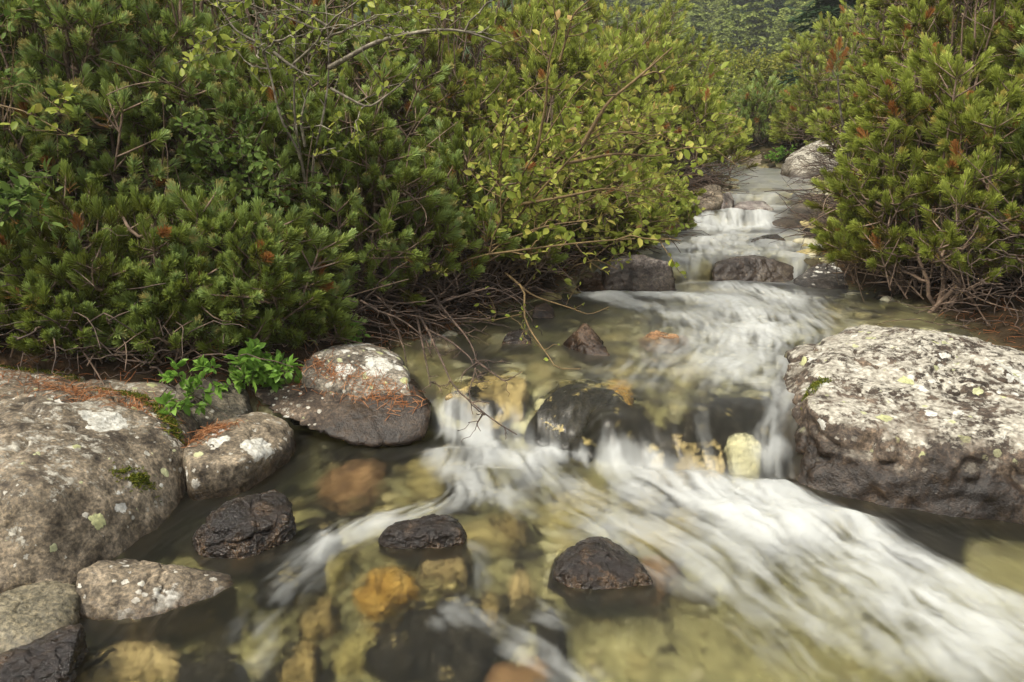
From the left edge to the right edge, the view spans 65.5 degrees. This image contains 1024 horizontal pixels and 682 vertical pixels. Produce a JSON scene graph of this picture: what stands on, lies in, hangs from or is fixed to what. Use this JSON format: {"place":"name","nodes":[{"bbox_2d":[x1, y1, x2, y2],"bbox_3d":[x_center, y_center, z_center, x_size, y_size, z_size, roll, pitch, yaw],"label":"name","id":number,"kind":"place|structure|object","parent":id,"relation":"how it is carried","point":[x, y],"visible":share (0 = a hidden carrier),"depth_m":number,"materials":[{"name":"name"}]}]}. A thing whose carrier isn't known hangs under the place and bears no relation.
{"place":"outdoors","nodes":[
{"label":"outdoors","id":0,"kind":"place"},
{"bbox_2d":[0,152,1023,681],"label":"water","id":1,"kind":"structure","parent":0,"point":[754,556],"depth_m":2.10,"materials":[{"name":"liquid"}]},
{"bbox_2d":[0,580,80,652],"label":"rock","id":2,"kind":"object","parent":1,"relation":"on","point":[29,613],"visible":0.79,"depth_m":1.74,"materials":[{"name":"grey stone"}]},
{"bbox_2d":[0,624,88,681],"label":"rock","id":3,"kind":"object","parent":1,"relation":"on","point":[58,655],"visible":0.98,"depth_m":1.59,"materials":[{"name":"stone"}]},
{"bbox_2d":[251,379,430,446],"bbox_3d":[-0.599,0.216,2.953,0.726,0.152,0.492,7,18,24],"label":"rock slab","id":4,"kind":"object","parent":1,"relation":"in","point":[358,422],"visible":0.62,"depth_m":2.79,"materials":[{"name":"stone"}]},
{"bbox_2d":[404,279,541,441],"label":"dead branch","id":5,"kind":"object","parent":1,"relation":"on","point":[429,331],"visible":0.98,"depth_m":3.03,"materials":[{"name":"wood"}]},
{"bbox_2d":[502,328,531,343],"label":"rock","id":6,"kind":"object","parent":1,"relation":"in","point":[512,337],"visible":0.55,"depth_m":3.43,"materials":[{"name":"stone"}]},
{"bbox_2d":[470,272,607,368],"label":"branch","id":7,"kind":"object","parent":1,"relation":"on","point":[523,289],"visible":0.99,"depth_m":3.47,"materials":[{"name":"brown plant"}]},
{"bbox_2d":[563,323,609,355],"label":"rock","id":8,"kind":"object","parent":1,"relation":"in","point":[584,338],"visible":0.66,"depth_m":3.30,"materials":[{"name":"brown stone"}]},
{"bbox_2d":[733,201,773,210],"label":"rock","id":9,"kind":"object","parent":1,"relation":"in","point":[751,205],"visible":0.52,"depth_m":6.51,"materials":[{"name":"stone"}]},
{"bbox_2d":[0,0,1023,413],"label":"ground","id":10,"kind":"structure","parent":0,"point":[106,370],"depth_m":3.60,"materials":[{"name":"soil"}]},
{"bbox_2d":[0,255,19,322],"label":"pine bush","id":11,"kind":"object","parent":10,"relation":"on","point":[5,266],"visible":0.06,"depth_m":2.73,"materials":[{"name":"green plant"}]},
{"bbox_2d":[0,0,140,220],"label":"pine bush","id":12,"kind":"object","parent":10,"relation":"on","point":[6,143],"visible":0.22,"depth_m":2.96,"materials":[{"name":"green plant"}]},
{"bbox_2d":[0,248,163,385],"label":"pine bush","id":13,"kind":"object","parent":10,"relation":"on","point":[81,302],"visible":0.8,"depth_m":2.71,"materials":[{"name":"green plant"}]},
{"bbox_2d":[0,367,201,593],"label":"boulder","id":14,"kind":"object","parent":10,"relation":"on","point":[70,507],"visible":0.81,"depth_m":2.13,"materials":[{"name":"stone"}]},
{"bbox_2d":[0,364,831,501],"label":"moss","id":15,"kind":"object","parent":14,"relation":"on","point":[136,476],"visible":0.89,"depth_m":2.52,"materials":[{"name":"plant"}]},
{"bbox_2d":[6,0,202,77],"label":"pine bush","id":16,"kind":"object","parent":10,"relation":"on","point":[27,31],"visible":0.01,"depth_m":4.17,"materials":[{"name":"green plant"}]},
{"bbox_2d":[0,0,215,260],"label":"pine bush","id":17,"kind":"object","parent":10,"relation":"on","point":[63,53],"visible":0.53,"depth_m":2.94,"materials":[{"name":"green plant"}]},
{"bbox_2d":[0,0,45,138],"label":"leafy shrub","id":18,"kind":"object","parent":17,"relation":"on","point":[9,14],"visible":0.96,"depth_m":2.71,"materials":[{"name":"green plant"}]},
{"bbox_2d":[0,140,266,374],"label":"pine bush","id":19,"kind":"object","parent":10,"relation":"on","point":[153,230],"visible":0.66,"depth_m":2.80,"materials":[{"name":"green plant"}]},
{"bbox_2d":[0,157,74,238],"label":"leafy shrub","id":20,"kind":"object","parent":19,"relation":"on","point":[21,191],"visible":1,"depth_m":2.61,"materials":[{"name":"green plant"}]},
{"bbox_2d":[0,82,87,145],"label":"leafy shrub","id":21,"kind":"object","parent":19,"relation":"on","point":[38,107],"visible":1,"depth_m":2.58,"materials":[{"name":"green plant"}]},
{"bbox_2d":[34,258,258,370],"bbox_3d":[-1.304,-0.037,2.956,0.717,0.562,0.588,0,16,0],"label":"pine bush","id":22,"kind":"object","parent":10,"relation":"on","point":[142,317],"visible":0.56,"depth_m":2.79,"materials":[{"name":"green plant"}]},
{"bbox_2d":[34,0,285,229],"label":"pine bush","id":23,"kind":"object","parent":10,"relation":"on","point":[157,36],"visible":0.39,"depth_m":3.08,"materials":[{"name":"green plant"}]},
{"bbox_2d":[175,377,252,429],"bbox_3d":[-1.055,0.194,2.918,0.246,0.171,0.548,0,16,0],"label":"rock","id":24,"kind":"object","parent":10,"relation":"on","point":[239,404],"visible":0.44,"depth_m":2.77,"materials":[{"name":"stone"}]},
{"bbox_2d":[154,354,229,415],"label":"leafy sprig","id":25,"kind":"object","parent":24,"relation":"on","point":[186,404],"visible":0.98,"depth_m":2.62,"materials":[{"name":"green plant"}]},
{"bbox_2d":[103,178,357,368],"bbox_3d":[-1.062,-0.242,3.103,0.997,0.795,0.853,-15,22,-42],"label":"pine bush","id":26,"kind":"object","parent":10,"relation":"on","point":[269,247],"visible":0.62,"depth_m":2.91,"materials":[{"name":"green plant"}]},
{"bbox_2d":[132,0,330,154],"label":"pine bush","id":27,"kind":"object","parent":10,"relation":"on","point":[203,4],"visible":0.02,"depth_m":4.39,"materials":[{"name":"green plant"}]},
{"bbox_2d":[182,412,295,500],"bbox_3d":[-0.868,0.369,2.563,0.284,0.188,0.482,0,16,0],"label":"rock","id":28,"kind":"object","parent":10,"relation":"on","point":[247,455],"visible":0.88,"depth_m":2.44,"materials":[{"name":"stone"}]},
{"bbox_2d":[216,337,303,394],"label":"leafy sprig","id":29,"kind":"object","parent":10,"relation":"on","point":[255,371],"visible":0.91,"depth_m":2.82,"materials":[{"name":"green plant"}]},
{"bbox_2d":[172,0,359,98],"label":"pine bush","id":30,"kind":"object","parent":10,"relation":"on","point":[197,3],"visible":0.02,"depth_m":6.00,"materials":[{"name":"green plant"}]},
{"bbox_2d":[159,36,399,296],"bbox_3d":[-1.016,-0.664,3.325,1.086,1.131,0.885,-13,20,-37],"label":"pine bush","id":31,"kind":"object","parent":10,"relation":"on","point":[282,138],"visible":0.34,"depth_m":3.16,"materials":[{"name":"green plant"}]},
{"bbox_2d":[212,262,409,359],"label":"pine bush","id":32,"kind":"object","parent":10,"relation":"on","point":[336,309],"visible":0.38,"depth_m":3.10,"materials":[{"name":"green plant"}]},
{"bbox_2d":[210,0,469,168],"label":"pine bush","id":33,"kind":"object","parent":10,"relation":"on","point":[320,60],"visible":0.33,"depth_m":4.12,"materials":[{"name":"green plant"}]},
{"bbox_2d":[301,343,410,395],"bbox_3d":[-0.560,0.114,3.028,0.432,0.177,0.425,0,16,0],"label":"rock","id":34,"kind":"object","parent":10,"relation":"on","point":[393,367],"visible":0.74,"depth_m":2.92,"materials":[{"name":"stone"}]},
{"bbox_2d":[231,41,489,306],"bbox_3d":[-0.665,-0.689,3.507,1.168,1.206,0.978,0,16,0],"label":"pine bush","id":35,"kind":"object","parent":10,"relation":"on","point":[380,196],"visible":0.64,"depth_m":3.35,"materials":[{"name":"green plant"}]},
{"bbox_2d":[161,65,348,209],"bbox_3d":[-1.022,-0.684,2.987,0.674,0.665,0.463,10,19,31],"label":"leafy shrub","id":36,"kind":"object","parent":35,"relation":"on","point":[269,164],"visible":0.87,"depth_m":2.97,"materials":[{"name":"green plant"}]},
{"bbox_2d":[170,0,501,220],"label":"leafy shrub","id":37,"kind":"object","parent":35,"relation":"on","point":[318,31],"visible":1,"depth_m":2.91,"materials":[{"name":"green plant"}]},
{"bbox_2d":[263,0,466,132],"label":"pine bush","id":38,"kind":"object","parent":10,"relation":"on","point":[359,14],"visible":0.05,"depth_m":5.82,"materials":[{"name":"green plant"}]},
{"bbox_2d":[301,0,528,197],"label":"pine bush","id":39,"kind":"object","parent":10,"relation":"on","point":[450,100],"visible":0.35,"depth_m":4.54,"materials":[{"name":"green plant"}]},
{"bbox_2d":[419,334,447,340],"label":"rock","id":40,"kind":"object","parent":10,"relation":"on","point":[428,338],"visible":0.16,"depth_m":3.48,"materials":[{"name":"stone"}]},
{"bbox_2d":[363,116,579,304],"bbox_3d":[-0.244,-0.610,3.976,1.152,0.992,1.025,-11,20,-35],"label":"pine bush","id":41,"kind":"object","parent":10,"relation":"on","point":[457,152],"visible":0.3,"depth_m":3.79,"materials":[{"name":"green plant"}]},
{"bbox_2d":[463,367,496,377],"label":"submerged stone","id":42,"kind":"object","parent":10,"relation":"on","point":[486,372],"visible":0.04,"depth_m":3.31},
{"bbox_2d":[445,375,524,400],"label":"rock","id":43,"kind":"object","parent":10,"relation":"on","point":[494,384],"visible":0.23,"depth_m":2.98,"materials":[{"name":"beige stone"}]},
{"bbox_2d":[385,0,590,133],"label":"pine bush","id":44,"kind":"object","parent":10,"relation":"on","point":[475,48],"visible":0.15,"depth_m":6.28,"materials":[{"name":"green plant"}]},
{"bbox_2d":[0,125,1023,418],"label":"undergrowth","id":45,"kind":"object","parent":10,"relation":"on","point":[366,299],"visible":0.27,"depth_m":3.60,"materials":[{"name":"plant"}]},
{"bbox_2d":[0,185,1023,447],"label":"fallen needles","id":46,"kind":"object","parent":10,"relation":"on","point":[116,393],"visible":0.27,"depth_m":2.82,"materials":[{"name":"plant"}]},
{"bbox_2d":[532,302,553,317],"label":"rock","id":47,"kind":"object","parent":10,"relation":"on","point":[548,312],"visible":0.62,"depth_m":3.85,"materials":[{"name":"grey stone"}]},
{"bbox_2d":[441,47,649,251],"bbox_3d":[0.177,-1.101,4.729,1.265,1.221,1.288,0,16,0],"label":"pine bush","id":48,"kind":"object","parent":10,"relation":"on","point":[556,106],"visible":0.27,"depth_m":4.48,"materials":[{"name":"green plant"}]},
{"bbox_2d":[452,0,657,180],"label":"pine bush","id":49,"kind":"object","parent":10,"relation":"on","point":[572,62],"visible":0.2,"depth_m":5.71,"materials":[{"name":"green plant"}]},
{"bbox_2d":[362,0,751,292],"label":"willow shrub","id":50,"kind":"object","parent":10,"relation":"on","point":[561,173],"visible":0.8,"depth_m":3.62,"materials":[{"name":"green plant"}]},
{"bbox_2d":[486,0,675,138],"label":"pine bush","id":51,"kind":"object","parent":10,"relation":"on","point":[642,23],"visible":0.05,"depth_m":7.66,"materials":[{"name":"green plant"}]},
{"bbox_2d":[576,272,607,291],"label":"rock","id":52,"kind":"object","parent":10,"relation":"on","point":[593,283],"visible":0.34,"depth_m":4.44,"materials":[{"name":"brown stone"}]},
{"bbox_2d":[291,163,895,424],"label":"pebbles","id":53,"kind":"object","parent":10,"relation":"on","point":[554,386],"visible":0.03,"depth_m":3.29,"materials":[{"name":"stone"}]},
{"bbox_2d":[76,558,232,620],"bbox_3d":[-0.858,0.596,1.912,0.354,0.154,0.236,-10,19,-31],"label":"rock","id":54,"kind":"object","parent":53,"relation":"on","point":[120,589],"visible":0.69,"depth_m":1.85,"materials":[{"name":"stone"}]},
{"bbox_2d":[720,193,733,208],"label":"rock","id":55,"kind":"object","parent":53,"relation":"on","point":[728,200],"visible":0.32,"depth_m":6.49,"materials":[{"name":"stone"}]},
{"bbox_2d":[751,234,784,241],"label":"rock","id":56,"kind":"object","parent":53,"relation":"on","point":[774,236],"visible":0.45,"depth_m":5.54,"materials":[{"name":"stone"}]},
{"bbox_2d":[553,536,652,589],"bbox_3d":[0.221,0.569,2.010,0.269,0.112,0.216,0,16,0],"label":"rock","id":57,"kind":"object","parent":10,"relation":"on","point":[598,563],"visible":0.77,"depth_m":1.94,"materials":[{"name":"stone"}]},
{"bbox_2d":[535,383,675,454],"bbox_3d":[0.337,0.339,2.803,0.582,0.296,0.360,9,18,28],"label":"rock","id":58,"kind":"object","parent":10,"relation":"on","point":[565,414],"visible":0.27,"depth_m":2.78,"materials":[{"name":"black stone"}]},
{"bbox_2d":[524,25,686,177],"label":"pine bush","id":59,"kind":"object","parent":10,"relation":"on","point":[628,93],"visible":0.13,"depth_m":6.18,"materials":[{"name":"green plant"}]},
{"bbox_2d":[524,152,708,274],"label":"willow shrub","id":60,"kind":"object","parent":10,"relation":"on","point":[673,205],"visible":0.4,"depth_m":4.53,"materials":[{"name":"green plant"}]},
{"bbox_2d":[552,156,680,255],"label":"pine bush","id":61,"kind":"object","parent":10,"relation":"on","point":[653,204],"visible":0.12,"depth_m":4.79,"materials":[{"name":"green plant"}]},
{"bbox_2d":[607,385,633,407],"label":"submerged stone","id":62,"kind":"object","parent":10,"relation":"on","point":[626,394],"visible":0.24,"depth_m":3.00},
{"bbox_2d":[605,24,638,36],"bbox_3d":[1.766,-4.063,12.883,1.938,1.983,2.019,0,16,0],"label":"spruce tree","id":63,"kind":"object","parent":10,"relation":"on","point":[619,25],"visible":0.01,"depth_m":12.55,"materials":[{"name":"plant"}]},
{"bbox_2d":[601,254,675,291],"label":"rock","id":64,"kind":"object","parent":10,"relation":"on","point":[640,272],"visible":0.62,"depth_m":4.39,"materials":[{"name":"stone"}]},
{"bbox_2d":[605,145,706,234],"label":"pine bush","id":65,"kind":"object","parent":10,"relation":"on","point":[686,194],"visible":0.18,"depth_m":5.53,"materials":[{"name":"green plant"}]},
{"bbox_2d":[576,0,744,147],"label":"pine bush","id":66,"kind":"object","parent":10,"relation":"on","point":[665,15],"visible":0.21,"depth_m":8.59,"materials":[{"name":"green plant"}]},
{"bbox_2d":[646,330,678,338],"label":"submerged stone","id":67,"kind":"object","parent":10,"relation":"on","point":[652,334],"visible":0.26,"depth_m":3.51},
{"bbox_2d":[645,23,687,86],"bbox_3d":[2.816,-5.019,15.239,1.879,1.993,1.894,0,16,0],"label":"spruce tree","id":68,"kind":"object","parent":10,"relation":"on","point":[668,31],"visible":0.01,"depth_m":14.87,"materials":[{"name":"plant"}]},
{"bbox_2d":[589,24,744,176],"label":"pine bush","id":69,"kind":"object","parent":10,"relation":"on","point":[704,99],"visible":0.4,"depth_m":7.07,"materials":[{"name":"green plant"}]},
{"bbox_2d":[658,442,720,468],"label":"rock","id":70,"kind":"object","parent":10,"relation":"on","point":[700,456],"visible":0.16,"depth_m":2.59,"materials":[{"name":"beige stone"}]},
{"bbox_2d":[674,158,712,177],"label":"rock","id":71,"kind":"object","parent":10,"relation":"on","point":[697,168],"visible":0.01,"depth_m":8.25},
{"bbox_2d":[398,0,997,110],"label":"forest","id":72,"kind":"object","parent":10,"relation":"on","point":[700,16],"visible":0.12,"depth_m":36.39,"materials":[{"name":"plant"}]},
{"bbox_2d":[638,76,760,181],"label":"pine bush","id":73,"kind":"object","parent":10,"relation":"on","point":[733,150],"visible":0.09,"depth_m":8.17,"materials":[{"name":"green plant"}]},
{"bbox_2d":[672,75,737,126],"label":"pine bush","id":74,"kind":"object","parent":10,"relation":"on","point":[736,91],"visible":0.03,"depth_m":12.68,"materials":[{"name":"green plant"}]},
{"bbox_2d":[691,430,722,448],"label":"rock","id":75,"kind":"object","parent":10,"relation":"on","point":[707,437],"visible":0.06,"depth_m":2.66,"materials":[{"name":"black stone"}]},
{"bbox_2d":[691,184,723,212],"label":"rock","id":76,"kind":"object","parent":10,"relation":"on","point":[710,205],"visible":0.16,"depth_m":6.40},
{"bbox_2d":[670,79,752,163],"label":"pine bush","id":77,"kind":"object","parent":10,"relation":"on","point":[727,120],"visible":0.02,"depth_m":9.92,"materials":[{"name":"green plant"}]},
{"bbox_2d":[684,54,759,101],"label":"willow shrub","id":78,"kind":"object","parent":10,"relation":"on","point":[728,84],"visible":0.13,"depth_m":14.86,"materials":[{"name":"green plant"}]},
{"bbox_2d":[712,396,777,433],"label":"rock","id":79,"kind":"object","parent":10,"relation":"on","point":[738,409],"visible":0.21,"depth_m":2.82,"materials":[{"name":"black stone"}]},
{"bbox_2d":[710,0,794,50],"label":"spruce tree","id":80,"kind":"object","parent":10,"relation":"on","point":[777,5],"visible":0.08,"depth_m":39.84,"materials":[{"name":"plant"}]},
{"bbox_2d":[712,255,793,281],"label":"rock","id":81,"kind":"object","parent":10,"relation":"on","point":[756,268],"visible":0.62,"depth_m":4.68,"materials":[{"name":"stone"}]},
{"bbox_2d":[718,69,788,147],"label":"pine bush","id":82,"kind":"object","parent":10,"relation":"on","point":[756,109],"visible":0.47,"depth_m":10.95,"materials":[{"name":"green plant"}]},
{"bbox_2d":[746,152,764,165],"bbox_3d":[3.455,-2.417,10.816,0.818,0.329,1.098,0,16,0],"label":"rock slab","id":83,"kind":"object","parent":10,"relation":"on","point":[756,160],"visible":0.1,"depth_m":10.54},
{"bbox_2d":[763,143,797,163],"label":"leafy plant","id":84,"kind":"object","parent":83,"relation":"on","point":[782,153],"visible":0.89,"depth_m":10.27,"materials":[{"name":"green plant"}]},
{"bbox_2d":[697,40,814,103],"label":"willow shrub","id":85,"kind":"object","parent":10,"relation":"on","point":[766,64],"visible":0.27,"depth_m":16.11,"materials":[{"name":"green plant"}]},
{"bbox_2d":[772,201,831,227],"bbox_3d":[2.440,-1.023,6.523,0.599,0.196,1.199,9,18,28],"label":"rock slab","id":86,"kind":"object","parent":10,"relation":"on","point":[800,208],"visible":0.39,"depth_m":6.28,"materials":[{"name":"stone"}]},
{"bbox_2d":[766,82,839,148],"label":"pine bush","id":87,"kind":"object","parent":10,"relation":"on","point":[782,107],"visible":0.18,"depth_m":10.49,"materials":[{"name":"green plant"}]},
{"bbox_2d":[780,141,851,177],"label":"boulder","id":88,"kind":"object","parent":10,"relation":"on","point":[793,158],"visible":0.36,"depth_m":8.80,"materials":[{"name":"stone"}]},
{"bbox_2d":[793,262,848,288],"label":"rock","id":89,"kind":"object","parent":10,"relation":"on","point":[819,278],"visible":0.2,"depth_m":4.57,"materials":[{"name":"stone"}]},
{"bbox_2d":[792,31,862,103],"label":"pine bush","id":90,"kind":"object","parent":10,"relation":"on","point":[796,81],"visible":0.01,"depth_m":12.20,"materials":[{"name":"green plant"}]},
{"bbox_2d":[769,0,889,94],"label":"spruce tree","id":91,"kind":"object","parent":10,"relation":"on","point":[830,6],"visible":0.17,"depth_m":14.39,"materials":[{"name":"plant"}]},
{"bbox_2d":[769,0,906,151],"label":"pine bush","id":92,"kind":"object","parent":10,"relation":"on","point":[804,50],"visible":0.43,"depth_m":9.87,"materials":[{"name":"green plant"}]},
{"bbox_2d":[804,17,959,158],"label":"pine bush","id":93,"kind":"object","parent":10,"relation":"on","point":[843,97],"visible":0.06,"depth_m":8.30,"materials":[{"name":"green plant"}]},
{"bbox_2d":[793,0,985,144],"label":"pine bush","id":94,"kind":"object","parent":10,"relation":"on","point":[814,75],"visible":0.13,"depth_m":9.23,"materials":[{"name":"green plant"}]},
{"bbox_2d":[770,324,1023,523],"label":"boulder","id":95,"kind":"object","parent":10,"relation":"on","point":[930,421],"visible":0.95,"depth_m":2.43,"materials":[{"name":"stone"}]},
{"bbox_2d":[802,32,997,300],"bbox_3d":[2.107,-0.817,4.079,1.312,1.441,1.002,0,16,0],"label":"pine bush","id":96,"kind":"object","parent":10,"relation":"on","point":[876,138],"visible":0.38,"depth_m":3.94,"materials":[{"name":"green plant"}]},
{"bbox_2d":[804,0,1004,172],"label":"pine bush","id":97,"kind":"object","parent":10,"relation":"on","point":[844,116],"visible":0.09,"depth_m":5.60,"materials":[{"name":"green plant"}]},
{"bbox_2d":[839,0,1023,220],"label":"pine bush","id":98,"kind":"object","parent":10,"relation":"on","point":[941,19],"visible":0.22,"depth_m":4.66,"materials":[{"name":"green plant"}]},
{"bbox_2d":[840,46,1023,324],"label":"pine bush","id":99,"kind":"object","parent":10,"relation":"on","point":[959,169],"visible":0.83,"depth_m":3.65,"materials":[{"name":"green plant"}]},
{"bbox_2d":[869,0,1015,117],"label":"pine bush","id":100,"kind":"object","parent":10,"relation":"on","point":[964,22],"visible":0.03,"depth_m":6.17,"materials":[{"name":"green plant"}]},
{"bbox_2d":[906,25,1023,290],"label":"pine bush","id":101,"kind":"object","parent":10,"relation":"on","point":[1017,151],"visible":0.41,"depth_m":3.56,"materials":[{"name":"green plant"}]},
{"bbox_2d":[912,0,1023,165],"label":"pine bush","id":102,"kind":"object","parent":10,"relation":"on","point":[1013,23],"visible":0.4,"depth_m":4.44,"materials":[{"name":"green plant"}]},
{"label":"rock","id":103,"kind":"object","parent":10,"relation":"on","visible":0},
{"bbox_2d":[343,320,369,342],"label":"leafy sprig","id":104,"kind":"object","parent":103,"relation":"on","point":[358,333],"visible":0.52,"depth_m":3.24,"materials":[{"name":"green plant"}]},
{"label":"submerged stone","id":105,"kind":"object","parent":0,"visible":0},
{"bbox_2d":[192,489,295,558],"bbox_3d":[-0.727,0.503,2.156,0.283,0.155,0.262,0,16,0],"label":"rock","id":106,"kind":"object","parent":105,"relation":"on","point":[249,525],"visible":0.8,"depth_m":2.08,"materials":[{"name":"stone"}]},
{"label":"submerged stone","id":107,"kind":"object","parent":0,"visible":0},
{"bbox_2d":[378,514,466,548],"bbox_3d":[-0.240,0.528,2.155,0.241,0.103,0.145,0,16,0],"label":"rock","id":108,"kind":"object","parent":107,"relation":"on","point":[434,531],"visible":0.64,"depth_m":2.10,"materials":[{"name":"stone"}]}
]}

